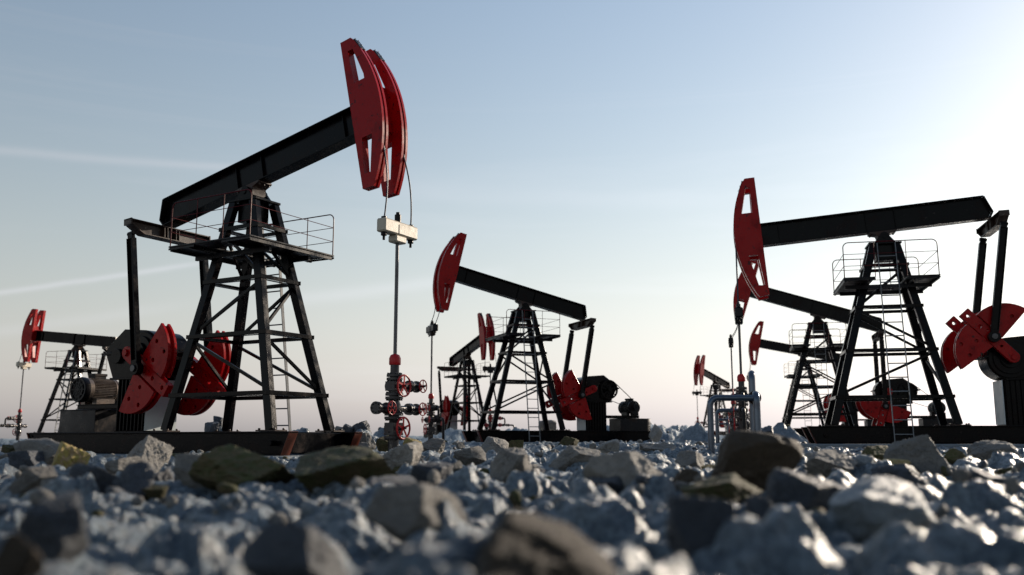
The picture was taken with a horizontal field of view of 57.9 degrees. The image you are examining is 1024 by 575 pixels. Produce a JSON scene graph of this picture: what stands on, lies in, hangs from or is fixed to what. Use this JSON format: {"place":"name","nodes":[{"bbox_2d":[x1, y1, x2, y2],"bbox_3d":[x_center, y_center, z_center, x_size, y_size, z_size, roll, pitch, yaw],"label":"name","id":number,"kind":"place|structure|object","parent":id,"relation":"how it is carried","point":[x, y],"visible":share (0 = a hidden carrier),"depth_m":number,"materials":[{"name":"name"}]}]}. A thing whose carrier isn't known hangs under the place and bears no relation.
{"place":"outdoors","nodes":[
{"label":"outdoors","id":0,"kind":"place"},
{"bbox_2d":[16,309,117,438],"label":"pumpjack","id":1,"kind":"object","parent":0,"point":[34,334],"visible":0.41,"depth_m":66.20,"materials":[{"name":"black paint"}]},
{"bbox_2d":[422,313,495,437],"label":"pumpjack","id":2,"kind":"object","parent":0,"point":[451,410],"visible":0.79,"depth_m":75.92,"materials":[{"name":"black paint"}]},
{"bbox_2d":[0,422,1023,574],"bbox_3d":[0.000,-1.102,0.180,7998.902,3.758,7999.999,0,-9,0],"label":"ground","id":3,"kind":"structure","parent":0,"point":[979,530],"depth_m":4.77,"materials":[{"name":"grey stone"}]},
{"bbox_2d":[0,474,11,479],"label":"rock","id":4,"kind":"object","parent":3,"relation":"on","point":[3,477],"visible":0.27,"depth_m":10.69,"materials":[{"name":"grey stone"}]},
{"bbox_2d":[1,445,14,452],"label":"rock","id":5,"kind":"object","parent":3,"relation":"on","point":[7,448],"visible":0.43,"depth_m":24.79,"materials":[{"name":"green stone"}]},
{"bbox_2d":[0,409,26,440],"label":"wellhead","id":6,"kind":"object","parent":3,"relation":"on","point":[18,426],"visible":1,"depth_m":66.28,"materials":[{"name":"metal"}]},
{"bbox_2d":[0,530,44,574],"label":"rock","id":7,"kind":"object","parent":3,"relation":"on","point":[19,555],"visible":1,"depth_m":2.74,"materials":[{"name":"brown stone"}]},
{"bbox_2d":[7,450,44,472],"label":"rock","id":8,"kind":"object","parent":3,"relation":"on","point":[17,459],"visible":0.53,"depth_m":11.89,"materials":[{"name":"grey stone"}]},
{"bbox_2d":[8,465,57,493],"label":"rock","id":9,"kind":"object","parent":3,"relation":"on","point":[30,478],"visible":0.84,"depth_m":7.41,"materials":[{"name":"grey stone"}]},
{"bbox_2d":[13,438,59,464],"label":"rock","id":10,"kind":"object","parent":3,"relation":"on","point":[48,447],"visible":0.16,"depth_m":12.27,"materials":[{"name":"grey stone"}]},
{"bbox_2d":[17,491,89,563],"bbox_3d":[-1.805,0.956,3.617,0.302,0.301,0.242,1,-9,-6],"label":"rock","id":11,"kind":"object","parent":3,"relation":"on","point":[53,529],"visible":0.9,"depth_m":3.54,"materials":[{"name":"grey stone"}]},
{"bbox_2d":[52,441,90,468],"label":"rock","id":12,"kind":"object","parent":3,"relation":"on","point":[66,456],"visible":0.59,"depth_m":11.33,"materials":[{"name":"beige stone"}]},
{"bbox_2d":[68,462,116,494],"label":"rock","id":13,"kind":"object","parent":3,"relation":"on","point":[104,478],"visible":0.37,"depth_m":7.07,"materials":[{"name":"grey stone"}]},
{"bbox_2d":[104,454,117,457],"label":"rock","id":14,"kind":"object","parent":3,"relation":"on","point":[109,455],"visible":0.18,"depth_m":18.75,"materials":[{"name":"grey stone"}]},
{"bbox_2d":[104,456,143,474],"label":"rock","id":15,"kind":"object","parent":3,"relation":"on","point":[114,466],"visible":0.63,"depth_m":11.05,"materials":[{"name":"grey stone"}]},
{"bbox_2d":[112,461,154,501],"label":"rock","id":16,"kind":"object","parent":3,"relation":"on","point":[134,478],"visible":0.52,"depth_m":6.91,"materials":[{"name":"grey stone"}]},
{"bbox_2d":[127,435,173,472],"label":"rock","id":17,"kind":"object","parent":3,"relation":"on","point":[155,453],"visible":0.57,"depth_m":11.91,"materials":[{"name":"grey stone"}]},
{"bbox_2d":[141,485,168,500],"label":"rock","id":18,"kind":"object","parent":3,"relation":"on","point":[159,492],"visible":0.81,"depth_m":6.86,"materials":[{"name":"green stone"}]},
{"bbox_2d":[154,467,173,481],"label":"rock","id":19,"kind":"object","parent":3,"relation":"on","point":[166,474],"visible":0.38,"depth_m":8.24,"materials":[{"name":"grey stone"}]},
{"bbox_2d":[174,453,202,488],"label":"rock","id":20,"kind":"object","parent":3,"relation":"on","point":[183,464],"visible":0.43,"depth_m":8.13,"materials":[{"name":"grey stone"}]},
{"bbox_2d":[4,453,383,458],"bbox_3d":[-8.434,4.432,23.727,10.600,0.346,3.800,-5,-11,30],"label":"concrete pad","id":21,"kind":"object","parent":3,"relation":"on","point":[290,456],"visible":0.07,"depth_m":20.85,"materials":[{"name":"grey concrete"}]},
{"bbox_2d":[30,38,417,455],"bbox_3d":[-7.476,-0.695,23.998,11.520,9.852,2.950,-5,-11,30],"label":"pumpjack","id":22,"kind":"object","parent":21,"relation":"on","point":[150,370],"visible":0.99,"depth_m":23.20,"materials":[{"name":"black paint"}]},
{"bbox_2d":[204,422,218,431],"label":"rock","id":23,"kind":"object","parent":3,"relation":"on","point":[211,426],"visible":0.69,"depth_m":29.73,"materials":[{"name":"stone"}]},
{"bbox_2d":[213,416,222,425],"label":"rock","id":24,"kind":"object","parent":23,"relation":"on","point":[218,419],"visible":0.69,"depth_m":30.11,"materials":[{"name":"stone"}]},
{"bbox_2d":[188,444,294,490],"bbox_3d":[-2.292,1.580,7.849,1.028,0.502,0.675,-6,-11,33],"label":"rock","id":25,"kind":"object","parent":3,"relation":"on","point":[237,466],"visible":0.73,"depth_m":7.59,"materials":[{"name":"brown stone"}]},
{"bbox_2d":[241,521,347,574],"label":"rock","id":26,"kind":"object","parent":3,"relation":"on","point":[282,548],"visible":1,"depth_m":2.90,"materials":[{"name":"grey stone"}]},
{"bbox_2d":[293,446,397,493],"bbox_3d":[-1.332,1.575,7.779,0.935,0.478,1.160,1,-9,-9],"label":"rock","id":27,"kind":"object","parent":3,"relation":"on","point":[341,465],"visible":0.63,"depth_m":7.39,"materials":[{"name":"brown stone"}]},
{"bbox_2d":[342,424,353,431],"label":"rock","id":28,"kind":"object","parent":3,"relation":"on","point":[347,428],"visible":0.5,"depth_m":32.63,"materials":[{"name":"grey stone"}]},
{"bbox_2d":[352,421,371,433],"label":"rock","id":29,"kind":"object","parent":3,"relation":"on","point":[362,425],"visible":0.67,"depth_m":32.67,"materials":[{"name":"grey stone"}]},
{"bbox_2d":[358,442,369,447],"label":"rock","id":30,"kind":"object","parent":3,"relation":"on","point":[363,444],"visible":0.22,"depth_m":22.60,"materials":[{"name":"grey stone"}]},
{"bbox_2d":[360,433,375,449],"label":"rock","id":31,"kind":"object","parent":3,"relation":"on","point":[368,439],"visible":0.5,"depth_m":25.68,"materials":[{"name":"grey stone"}]},
{"bbox_2d":[340,475,416,499],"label":"rock","id":32,"kind":"object","parent":3,"relation":"on","point":[397,479],"visible":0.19,"depth_m":6.51,"materials":[{"name":"grey stone"}]},
{"bbox_2d":[376,435,388,451],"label":"rock","id":33,"kind":"object","parent":3,"relation":"on","point":[381,444],"visible":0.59,"depth_m":22.66,"materials":[{"name":"green stone"}]},
{"bbox_2d":[370,354,426,450],"bbox_3d":[-2.502,2.663,20.655,0.560,2.345,1.640,-5,-11,30],"label":"wellhead","id":34,"kind":"object","parent":3,"relation":"on","point":[392,409],"visible":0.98,"depth_m":20.48,"materials":[{"name":"metal"}]},
{"bbox_2d":[382,441,423,469],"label":"rock","id":35,"kind":"object","parent":3,"relation":"on","point":[409,453],"visible":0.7,"depth_m":11.99,"materials":[{"name":"grey stone"}]},
{"bbox_2d":[403,437,421,444],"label":"rock","id":36,"kind":"object","parent":3,"relation":"on","point":[408,440],"visible":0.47,"depth_m":18.79,"materials":[{"name":"beige stone"}]},
{"bbox_2d":[363,482,469,543],"bbox_3d":[-0.444,1.086,4.439,0.433,0.314,0.541,8,-12,-41],"label":"rock","id":37,"kind":"object","parent":3,"relation":"on","point":[402,513],"visible":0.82,"depth_m":4.29,"materials":[{"name":"grey stone"}]},
{"bbox_2d":[411,462,453,483],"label":"rock","id":38,"kind":"object","parent":3,"relation":"on","point":[419,472],"visible":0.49,"depth_m":8.10,"materials":[{"name":"grey stone"}]},
{"bbox_2d":[421,393,444,439],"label":"wellhead","id":39,"kind":"object","parent":3,"relation":"on","point":[431,419],"visible":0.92,"depth_m":42.69,"materials":[{"name":"metal"}]},
{"bbox_2d":[422,438,444,453],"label":"rock","id":40,"kind":"object","parent":3,"relation":"on","point":[436,444],"visible":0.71,"depth_m":26.61,"materials":[{"name":"grey stone"}]},
{"bbox_2d":[452,461,461,470],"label":"rock","id":41,"kind":"object","parent":3,"relation":"on","point":[457,465],"visible":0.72,"depth_m":12.84,"materials":[{"name":"grey stone"}]},
{"bbox_2d":[456,442,464,448],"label":"rock","id":42,"kind":"object","parent":3,"relation":"on","point":[460,445],"visible":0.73,"depth_m":27.90,"materials":[{"name":"grey stone"}]},
{"bbox_2d":[454,446,485,466],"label":"rock","id":43,"kind":"object","parent":3,"relation":"on","point":[475,455],"visible":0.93,"depth_m":15.15,"materials":[{"name":"grey stone"}]},
{"bbox_2d":[481,436,508,452],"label":"rock","id":44,"kind":"object","parent":3,"relation":"on","point":[497,445],"visible":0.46,"depth_m":23.41,"materials":[{"name":"grey stone"}]},
{"bbox_2d":[483,409,514,429],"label":"wellhead","id":45,"kind":"object","parent":3,"relation":"on","point":[489,423],"visible":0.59,"depth_m":71.25,"materials":[{"name":"metal"}]},
{"bbox_2d":[490,447,531,482],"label":"rock","id":46,"kind":"object","parent":3,"relation":"on","point":[505,463],"visible":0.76,"depth_m":10.10,"materials":[{"name":"grey stone"}]},
{"bbox_2d":[508,440,523,447],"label":"rock","id":47,"kind":"object","parent":3,"relation":"on","point":[516,443],"visible":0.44,"depth_m":24.79,"materials":[{"name":"green stone"}]},
{"bbox_2d":[449,442,596,443],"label":"concrete pad","id":48,"kind":"object","parent":3,"relation":"on","point":[524,442],"visible":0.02,"depth_m":42.49,"materials":[{"name":"grey concrete"}]},
{"bbox_2d":[426,233,653,441],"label":"pumpjack","id":49,"kind":"object","parent":48,"relation":"on","point":[591,397],"visible":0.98,"depth_m":44.84,"materials":[{"name":"black paint"}]},
{"bbox_2d":[535,465,544,472],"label":"rock","id":50,"kind":"object","parent":3,"relation":"on","point":[542,470],"visible":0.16,"depth_m":11.76,"materials":[{"name":"grey stone"}]},
{"bbox_2d":[471,509,615,574],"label":"rock","id":51,"kind":"object","parent":3,"relation":"on","point":[518,542],"visible":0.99,"depth_m":2.56,"materials":[{"name":"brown stone"}]},
{"bbox_2d":[538,420,556,430],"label":"rock","id":52,"kind":"object","parent":3,"relation":"on","point":[552,424],"visible":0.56,"depth_m":49.48,"materials":[{"name":"grey stone"}]},
{"bbox_2d":[558,436,578,445],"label":"rock","id":53,"kind":"object","parent":3,"relation":"on","point":[566,440],"visible":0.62,"depth_m":27.92,"materials":[{"name":"green stone"}]},
{"bbox_2d":[548,445,600,471],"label":"rock","id":54,"kind":"object","parent":3,"relation":"on","point":[569,455],"visible":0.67,"depth_m":12.48,"materials":[{"name":"grey stone"}]},
{"bbox_2d":[585,476,623,495],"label":"rock","id":55,"kind":"object","parent":3,"relation":"on","point":[614,484],"visible":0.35,"depth_m":6.97,"materials":[{"name":"grey stone"}]},
{"bbox_2d":[597,439,619,453],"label":"rock","id":56,"kind":"object","parent":3,"relation":"on","point":[606,447],"visible":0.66,"depth_m":18.96,"materials":[{"name":"grey stone"}]},
{"bbox_2d":[583,450,675,494],"bbox_3d":[0.919,1.495,7.236,0.680,0.438,0.461,-7,-12,38],"label":"rock","id":57,"kind":"object","parent":3,"relation":"on","point":[626,467],"visible":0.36,"depth_m":7.12,"materials":[{"name":"grey stone"}]},
{"bbox_2d":[649,424,662,441],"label":"rock","id":58,"kind":"object","parent":3,"relation":"on","point":[655,434],"visible":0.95,"depth_m":43.52,"materials":[{"name":"grey stone"}]},
{"bbox_2d":[639,443,675,451],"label":"rock","id":59,"kind":"object","parent":3,"relation":"on","point":[653,447],"visible":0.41,"depth_m":19.79,"materials":[{"name":"grey stone"}]},
{"bbox_2d":[672,468,699,483],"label":"rock","id":60,"kind":"object","parent":3,"relation":"on","point":[685,475],"visible":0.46,"depth_m":8.14,"materials":[{"name":"grey stone"}]},
{"bbox_2d":[675,450,703,469],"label":"rock","id":61,"kind":"object","parent":3,"relation":"on","point":[684,459],"visible":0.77,"depth_m":12.72,"materials":[{"name":"grey stone"}]},
{"bbox_2d":[665,495,735,558],"bbox_3d":[0.777,1.001,3.839,0.251,0.274,0.322,0,-9,-2],"label":"rock","id":62,"kind":"object","parent":3,"relation":"on","point":[694,524],"visible":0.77,"depth_m":3.77,"materials":[{"name":"grey stone"}]},
{"bbox_2d":[695,417,707,427],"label":"wellhead","id":63,"kind":"object","parent":3,"relation":"on","point":[697,420],"visible":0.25,"depth_m":112.59,"materials":[{"name":"metal"}]},
{"bbox_2d":[701,464,714,468],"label":"rock","id":64,"kind":"object","parent":3,"relation":"on","point":[708,465],"visible":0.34,"depth_m":11.80,"materials":[{"name":"beige stone"}]},
{"bbox_2d":[679,473,762,502],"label":"rock","id":65,"kind":"object","parent":3,"relation":"on","point":[733,487],"visible":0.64,"depth_m":5.98,"materials":[{"name":"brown stone"}]},
{"bbox_2d":[719,416,729,433],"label":"pipe loop","id":66,"kind":"object","parent":3,"relation":"on","point":[727,424],"visible":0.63,"depth_m":75.18,"materials":[{"name":"blue paint"}]},
{"bbox_2d":[715,408,747,442],"bbox_3d":[8.167,4.867,33.090,0.912,2.222,2.031,-8,-12,41],"label":"pipe loop","id":67,"kind":"object","parent":3,"relation":"on","point":[718,411],"visible":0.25,"depth_m":32.63,"materials":[{"name":"blue paint"}]},
{"bbox_2d":[727,401,737,432],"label":"wellhead","id":68,"kind":"object","parent":3,"relation":"on","point":[732,418],"visible":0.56,"depth_m":50.60,"materials":[{"name":"metal"}]},
{"bbox_2d":[707,370,760,453],"bbox_3d":[5.177,2.896,20.240,0.912,2.222,2.031,-8,-12,41],"label":"pipe loop","id":69,"kind":"object","parent":3,"relation":"on","point":[753,397],"visible":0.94,"depth_m":19.81,"materials":[{"name":"blue paint"}]},
{"bbox_2d":[731,374,749,430],"bbox_3d":[7.284,3.980,29.443,0.561,2.545,2.799,-2,-10,13],"label":"wellhead","id":70,"kind":"object","parent":3,"relation":"on","point":[741,411],"visible":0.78,"depth_m":29.92,"materials":[{"name":"metal"}]},
{"bbox_2d":[711,430,803,489],"bbox_3d":[1.890,1.455,7.363,0.664,0.638,0.831,9,-13,-42],"label":"rock","id":71,"kind":"object","parent":3,"relation":"on","point":[755,458],"visible":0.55,"depth_m":7.15,"materials":[{"name":"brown stone"}]},
{"bbox_2d":[744,494,773,521],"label":"rock","id":72,"kind":"object","parent":3,"relation":"on","point":[759,507],"visible":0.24,"depth_m":4.27,"materials":[{"name":"grey stone"}]},
{"bbox_2d":[761,425,773,433],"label":"rock","id":73,"kind":"object","parent":3,"relation":"on","point":[768,429],"visible":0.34,"depth_m":37.58,"materials":[{"name":"grey stone"}]},
{"bbox_2d":[766,468,845,512],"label":"rock","id":74,"kind":"object","parent":3,"relation":"on","point":[805,493],"visible":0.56,"depth_m":5.42,"materials":[{"name":"grey stone"}]},
{"bbox_2d":[805,449,857,478],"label":"rock","id":75,"kind":"object","parent":3,"relation":"on","point":[823,463],"visible":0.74,"depth_m":10.36,"materials":[{"name":"grey stone"}]},
{"bbox_2d":[861,445,887,459],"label":"rock","id":76,"kind":"object","parent":3,"relation":"on","point":[876,451],"visible":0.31,"depth_m":12.45,"materials":[{"name":"green stone"}]},
{"bbox_2d":[828,475,936,540],"bbox_3d":[1.897,1.132,4.747,0.499,0.323,0.596,-5,-10,27],"label":"rock","id":77,"kind":"object","parent":3,"relation":"on","point":[867,509],"visible":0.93,"depth_m":4.59,"materials":[{"name":"stone"}]},
{"bbox_2d":[878,458,910,464],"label":"rock","id":78,"kind":"object","parent":3,"relation":"on","point":[899,461],"visible":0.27,"depth_m":10.89,"materials":[{"name":"beige stone"}]},
{"bbox_2d":[871,464,923,483],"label":"rock","id":79,"kind":"object","parent":3,"relation":"on","point":[910,474],"visible":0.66,"depth_m":8.98,"materials":[{"name":"grey stone"}]},
{"bbox_2d":[800,443,1023,447],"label":"concrete pad","id":80,"kind":"object","parent":3,"relation":"on","point":[804,445],"depth_m":27.42,"materials":[{"name":"grey concrete"}]},
{"bbox_2d":[733,177,1023,443],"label":"pumpjack","id":81,"kind":"object","parent":80,"relation":"on","point":[978,333],"visible":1,"depth_m":29.15,"materials":[{"name":"black paint"}]},
{"bbox_2d":[883,434,950,475],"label":"rock","id":82,"kind":"object","parent":3,"relation":"on","point":[921,453],"visible":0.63,"depth_m":11.19,"materials":[{"name":"grey stone"}]},
{"bbox_2d":[944,448,965,463],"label":"rock","id":83,"kind":"object","parent":3,"relation":"on","point":[952,455],"visible":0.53,"depth_m":13.30,"materials":[{"name":"green stone"}]},
{"bbox_2d":[966,468,1005,484],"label":"rock","id":84,"kind":"object","parent":3,"relation":"on","point":[975,473],"visible":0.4,"depth_m":7.78,"materials":[{"name":"grey stone"}]},
{"bbox_2d":[966,440,1015,460],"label":"rock","id":85,"kind":"object","parent":3,"relation":"on","point":[982,450],"visible":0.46,"depth_m":13.95,"materials":[{"name":"grey stone"}]},
{"bbox_2d":[994,467,1012,474],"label":"rock","id":86,"kind":"object","parent":3,"relation":"on","point":[1002,471],"visible":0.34,"depth_m":11.02,"materials":[{"name":"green stone"}]},
{"bbox_2d":[1015,461,1023,471],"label":"rock","id":87,"kind":"object","parent":3,"relation":"on","point":[1019,466],"visible":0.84,"depth_m":10.42,"materials":[{"name":"grey stone"}]},
{"bbox_2d":[0,0,1023,438],"label":"sky","id":88,"kind":"structure","parent":0,"point":[597,155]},
{"bbox_2d":[692,355,739,435],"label":"pumpjack","id":89,"kind":"object","parent":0,"point":[702,372],"visible":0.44,"depth_m":116.07,"materials":[{"name":"black paint"}]},
{"bbox_2d":[746,321,880,430],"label":"pumpjack","id":90,"kind":"object","parent":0,"point":[756,342],"visible":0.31,"depth_m":80.21,"materials":[{"name":"black paint"}]},
{"bbox_2d":[728,260,952,438],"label":"pumpjack","id":91,"kind":"object","parent":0,"point":[877,412],"visible":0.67,"depth_m":49.74,"materials":[{"name":"black paint"}]}
]}

